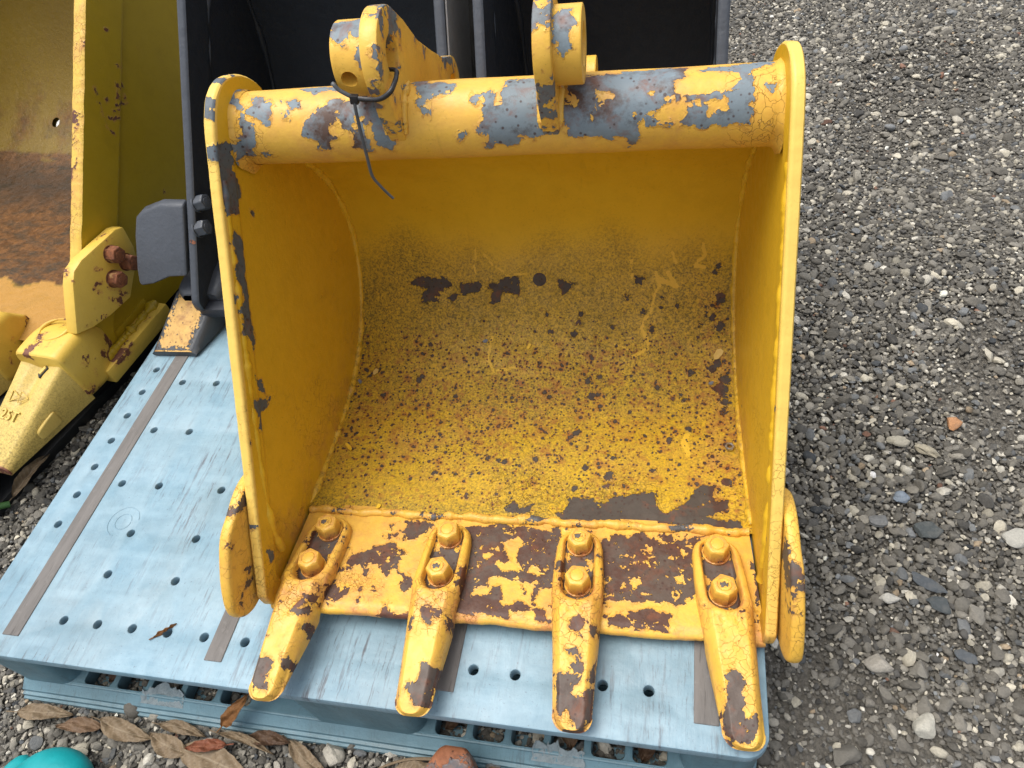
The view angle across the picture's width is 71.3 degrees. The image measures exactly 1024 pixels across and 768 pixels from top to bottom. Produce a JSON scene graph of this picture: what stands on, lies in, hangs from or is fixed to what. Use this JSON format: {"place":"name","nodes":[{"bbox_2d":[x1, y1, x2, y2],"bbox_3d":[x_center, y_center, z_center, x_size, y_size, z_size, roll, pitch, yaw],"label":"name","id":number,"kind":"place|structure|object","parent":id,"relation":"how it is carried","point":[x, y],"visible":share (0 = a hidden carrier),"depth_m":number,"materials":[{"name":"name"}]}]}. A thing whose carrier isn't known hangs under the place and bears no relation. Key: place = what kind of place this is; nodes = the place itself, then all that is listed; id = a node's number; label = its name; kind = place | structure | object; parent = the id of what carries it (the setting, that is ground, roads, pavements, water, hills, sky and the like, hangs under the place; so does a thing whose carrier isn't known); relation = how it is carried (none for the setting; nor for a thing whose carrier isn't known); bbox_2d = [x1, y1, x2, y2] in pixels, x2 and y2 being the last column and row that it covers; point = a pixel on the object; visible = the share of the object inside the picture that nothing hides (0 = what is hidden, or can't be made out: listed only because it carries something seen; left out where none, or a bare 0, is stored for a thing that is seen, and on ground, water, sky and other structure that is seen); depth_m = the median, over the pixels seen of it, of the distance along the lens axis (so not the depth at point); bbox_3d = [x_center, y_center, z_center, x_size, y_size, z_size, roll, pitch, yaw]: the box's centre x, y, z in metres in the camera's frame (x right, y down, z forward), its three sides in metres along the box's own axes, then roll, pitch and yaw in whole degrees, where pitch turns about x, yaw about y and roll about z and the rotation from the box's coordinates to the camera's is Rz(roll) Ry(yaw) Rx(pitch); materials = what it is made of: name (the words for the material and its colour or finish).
{"place":"outdoors","nodes":[
{"label":"outdoors","id":0,"kind":"place"},
{"bbox_2d":[0,0,1023,767],"bbox_3d":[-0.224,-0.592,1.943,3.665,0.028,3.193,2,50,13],"label":"gravel","id":1,"kind":"structure","parent":0,"point":[960,556],"depth_m":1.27,"materials":[{"name":"grey gravel"}]},
{"bbox_2d":[0,501,10,509],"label":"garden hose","id":2,"kind":"object","parent":1,"relation":"on","point":[5,504],"visible":1,"depth_m":1.36,"materials":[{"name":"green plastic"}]},
{"bbox_2d":[9,454,49,501],"bbox_3d":[-0.943,0.181,1.388,0.023,0.024,0.122,11,53,20],"label":"leaf","id":3,"kind":"object","parent":1,"relation":"on","point":[23,477],"visible":1,"depth_m":1.39,"materials":[{"name":"brown plant"}]},
{"bbox_2d":[6,703,72,719],"bbox_3d":[-0.717,0.498,1.082,0.116,0.013,0.025,2,50,13],"label":"leaf","id":4,"kind":"object","parent":1,"relation":"on","point":[35,711],"visible":1,"depth_m":1.08,"materials":[{"name":"beige plant"}]},
{"bbox_2d":[4,747,93,767],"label":"rubber glove","id":5,"kind":"object","parent":1,"relation":"on","point":[60,757],"visible":1,"depth_m":0.99,"materials":[{"name":"teal rubber"}]},
{"bbox_2d":[55,716,109,732],"bbox_3d":[-0.636,0.506,1.058,0.092,0.014,0.022,2,50,13],"label":"leaf","id":6,"kind":"object","parent":1,"relation":"on","point":[82,724],"visible":1,"depth_m":1.06,"materials":[{"name":"brown plant"}]},
{"bbox_2d":[0,288,178,515],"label":"black pallet","id":7,"kind":"object","parent":1,"relation":"on","point":[61,439],"visible":0.01,"depth_m":1.47,"materials":[{"name":"plastic"}]},
{"bbox_2d":[0,0,186,474],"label":"excavator bucket","id":8,"kind":"object","parent":7,"relation":"on","point":[84,312],"visible":0.8,"depth_m":1.41,"materials":[{"name":"yellow paint"}]},
{"bbox_2d":[90,716,150,741],"bbox_3d":[-0.576,0.506,1.045,0.119,0.014,0.029,11,53,20],"label":"leaf","id":9,"kind":"object","parent":1,"relation":"on","point":[121,729],"visible":1,"depth_m":1.04,"materials":[{"name":"beige plant"}]},
{"bbox_2d":[150,733,185,758],"bbox_3d":[-0.488,0.517,1.018,0.083,0.012,0.030,2,50,13],"label":"leaf","id":10,"kind":"object","parent":1,"relation":"on","point":[167,746],"visible":1,"depth_m":1.02,"materials":[{"name":"beige plant"}]},
{"bbox_2d":[152,719,206,737],"bbox_3d":[-0.483,0.497,1.034,0.096,0.013,0.018,2,50,13],"label":"leaf","id":11,"kind":"object","parent":1,"relation":"on","point":[181,727],"visible":1,"depth_m":1.03,"materials":[{"name":"beige plant"}]},
{"bbox_2d":[180,740,242,767],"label":"leaf","id":12,"kind":"object","parent":1,"relation":"on","point":[222,758],"visible":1,"depth_m":0.99,"materials":[{"name":"beige plant"}]},
{"bbox_2d":[185,738,233,751],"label":"leaf","id":13,"kind":"object","parent":12,"relation":"on","point":[207,745],"visible":1,"depth_m":1.00,"materials":[{"name":"red plant"}]},
{"bbox_2d":[217,694,248,731],"bbox_3d":[-0.390,0.464,0.996,0.076,0.067,0.020,-18,48,-4],"label":"leaf","id":14,"kind":"object","parent":1,"relation":"on","point":[228,716],"visible":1,"depth_m":0.99,"materials":[{"name":"brown plant"}]},
{"bbox_2d":[209,729,273,754],"bbox_3d":[-0.382,0.500,1.009,0.114,0.014,0.012,8,52,18],"label":"leaf","id":15,"kind":"object","parent":1,"relation":"on","point":[242,738],"visible":1,"depth_m":1.01,"materials":[{"name":"beige plant"}]},
{"bbox_2d":[248,730,290,745],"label":"leaf","id":16,"kind":"object","parent":1,"relation":"on","point":[266,737],"visible":1,"depth_m":1.00,"materials":[{"name":"brown plant"}]},
{"bbox_2d":[282,735,323,767],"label":"leaf","id":17,"kind":"object","parent":1,"relation":"on","point":[302,756],"visible":1,"depth_m":0.98,"materials":[{"name":"beige plant"}]},
{"bbox_2d":[0,325,768,767],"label":"plastic pallet","id":18,"kind":"object","parent":1,"relation":"on","point":[114,567],"visible":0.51,"depth_m":0.99,"materials":[{"name":"blue plastic"}]},
{"bbox_2d":[109,674,115,682],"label":"leaf","id":19,"kind":"object","parent":18,"relation":"in","point":[111,678],"visible":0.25,"depth_m":1.10,"materials":[{"name":"brown plant"}]},
{"bbox_2d":[149,623,176,639],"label":"leaf","id":20,"kind":"object","parent":18,"relation":"on","point":[160,633],"visible":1,"depth_m":0.98,"materials":[{"name":"brown plant"}]},
{"bbox_2d":[136,0,475,355],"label":"excavator bucket","id":21,"kind":"object","parent":18,"relation":"on","point":[272,44],"visible":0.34,"depth_m":1.32,"materials":[{"name":"metal"}]},
{"bbox_2d":[204,0,805,751],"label":"excavator bucket","id":22,"kind":"object","parent":18,"relation":"on","point":[616,250],"visible":1,"depth_m":0.96,"materials":[{"name":"paint"}]},
{"bbox_2d":[331,67,398,198],"bbox_3d":[-0.137,-0.265,0.760,0.070,0.135,0.046,2,50,13],"label":"cable tie","id":23,"kind":"object","parent":22,"relation":"attached to","point":[356,100],"visible":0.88,"depth_m":0.71,"materials":[{"name":"black plastic"}]},
{"bbox_2d":[714,349,723,359],"bbox_3d":[0.315,-0.046,1.095,0.019,0.008,0.011,-38,53,-21],"label":"paint flake","id":24,"kind":"object","parent":22,"relation":"in","point":[718,353],"visible":1,"depth_m":1.09,"materials":[{"name":"yellow paint"}]},
{"bbox_2d":[725,442,734,450],"bbox_3d":[0.310,0.089,1.018,0.014,0.005,0.012,1,51,10],"label":"nut","id":25,"kind":"object","parent":22,"relation":"in","point":[730,444],"visible":1,"depth_m":1.02,"materials":[{"name":"silver metal"}]},
{"bbox_2d":[472,0,729,77],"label":"excavator bucket","id":26,"kind":"object","parent":18,"relation":"on","point":[633,34],"visible":0.2,"depth_m":1.28,"materials":[{"name":"metal"}]},
{"bbox_2d":[379,757,431,767],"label":"twig","id":27,"kind":"object","parent":1,"relation":"on","point":[410,759],"visible":0.88,"depth_m":0.95,"materials":[{"name":"brown wood"}]},
{"bbox_2d":[395,761,427,767],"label":"leaf","id":28,"kind":"object","parent":1,"relation":"on","point":[413,764],"visible":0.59,"depth_m":0.95,"materials":[{"name":"beige plant"}]},
{"bbox_2d":[425,745,477,767],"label":"digger tooth","id":29,"kind":"object","parent":1,"relation":"on","point":[446,756],"visible":1,"depth_m":0.89},
{"bbox_2d":[445,721,457,729],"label":"leaf","id":30,"kind":"object","parent":1,"relation":"on","point":[450,725],"visible":0.19,"depth_m":0.98,"materials":[{"name":"brown plant"}]},
{"bbox_2d":[562,737,577,749],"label":"leaf","id":31,"kind":"object","parent":1,"relation":"on","point":[570,743],"visible":0.27,"depth_m":0.94,"materials":[{"name":"brown plant"}]},
{"bbox_2d":[638,748,655,762],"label":"leaf","id":32,"kind":"object","parent":1,"relation":"on","point":[646,755],"visible":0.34,"depth_m":0.92,"materials":[{"name":"brown plant"}]},
{"bbox_2d":[868,515,887,526],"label":"stone","id":33,"kind":"object","parent":1,"relation":"on","point":[878,520],"visible":1,"depth_m":1.08,"materials":[{"name":"grey stone"}]},
{"bbox_2d":[863,653,893,672],"bbox_3d":[0.485,0.373,0.948,0.027,0.018,0.030,-26,49,-11],"label":"stone","id":34,"kind":"object","parent":1,"relation":"on","point":[877,663],"visible":1,"depth_m":0.94,"materials":[{"name":"white stone"}]},
{"bbox_2d":[879,593,899,603],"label":"stone","id":35,"kind":"object","parent":1,"relation":"on","point":[888,598],"visible":1,"depth_m":1.00,"materials":[{"name":"white stone"}]},
{"bbox_2d":[886,436,909,446],"bbox_3d":[0.629,0.094,1.164,0.037,0.016,0.020,2,50,13],"label":"stone","id":36,"kind":"object","parent":1,"relation":"on","point":[900,441],"visible":1,"depth_m":1.16,"materials":[{"name":"beige stone"}]},
{"bbox_2d":[893,491,909,502],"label":"stone","id":37,"kind":"object","parent":1,"relation":"on","point":[901,496],"visible":1,"depth_m":1.10,"materials":[{"name":"grey stone"}]},
{"bbox_2d":[912,712,935,738],"bbox_3d":[0.516,0.428,0.896,0.025,0.019,0.030,2,50,13],"label":"stone","id":38,"kind":"object","parent":1,"relation":"on","point":[923,725],"visible":1,"depth_m":0.89,"materials":[{"name":"white stone"}]},
{"bbox_2d":[914,443,940,457],"bbox_3d":[0.667,0.106,1.146,0.040,0.014,0.020,22,57,27],"label":"stone","id":39,"kind":"object","parent":1,"relation":"on","point":[924,449],"visible":1,"depth_m":1.14,"materials":[{"name":"beige stone"}]},
{"bbox_2d":[913,521,943,538],"bbox_3d":[0.618,0.217,1.060,0.040,0.007,0.028,2,50,13],"label":"stone","id":40,"kind":"object","parent":1,"relation":"on","point":[927,529],"visible":1,"depth_m":1.06,"materials":[{"name":"grey stone"}]},
{"bbox_2d":[912,571,947,592],"bbox_3d":[0.589,0.283,1.010,0.050,0.004,0.018,28,60,31],"label":"stone","id":41,"kind":"object","parent":1,"relation":"on","point":[927,583],"visible":1,"depth_m":1.01,"materials":[{"name":"grey stone"}]},
{"bbox_2d":[926,596,950,613],"bbox_3d":[0.590,0.306,0.990,0.029,0.006,0.026,2,50,13],"label":"stone","id":42,"kind":"object","parent":1,"relation":"on","point":[939,604],"visible":1,"depth_m":0.99,"materials":[{"name":"grey stone"}]},
{"bbox_2d":[947,417,962,430],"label":"stone","id":43,"kind":"object","parent":1,"relation":"on","point":[954,423],"visible":1,"depth_m":1.16,"materials":[{"name":"orange stone"}]},
{"bbox_2d":[954,649,977,663],"bbox_3d":[0.598,0.360,0.942,0.027,0.004,0.020,2,50,13],"label":"stone","id":44,"kind":"object","parent":1,"relation":"on","point":[966,657],"visible":1,"depth_m":0.94,"materials":[{"name":"grey stone"}]},
{"bbox_2d":[1001,528,1023,548],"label":"stone","id":45,"kind":"object","parent":1,"relation":"on","point":[1014,537],"visible":1,"depth_m":1.03,"materials":[{"name":"white stone"}]}
]}

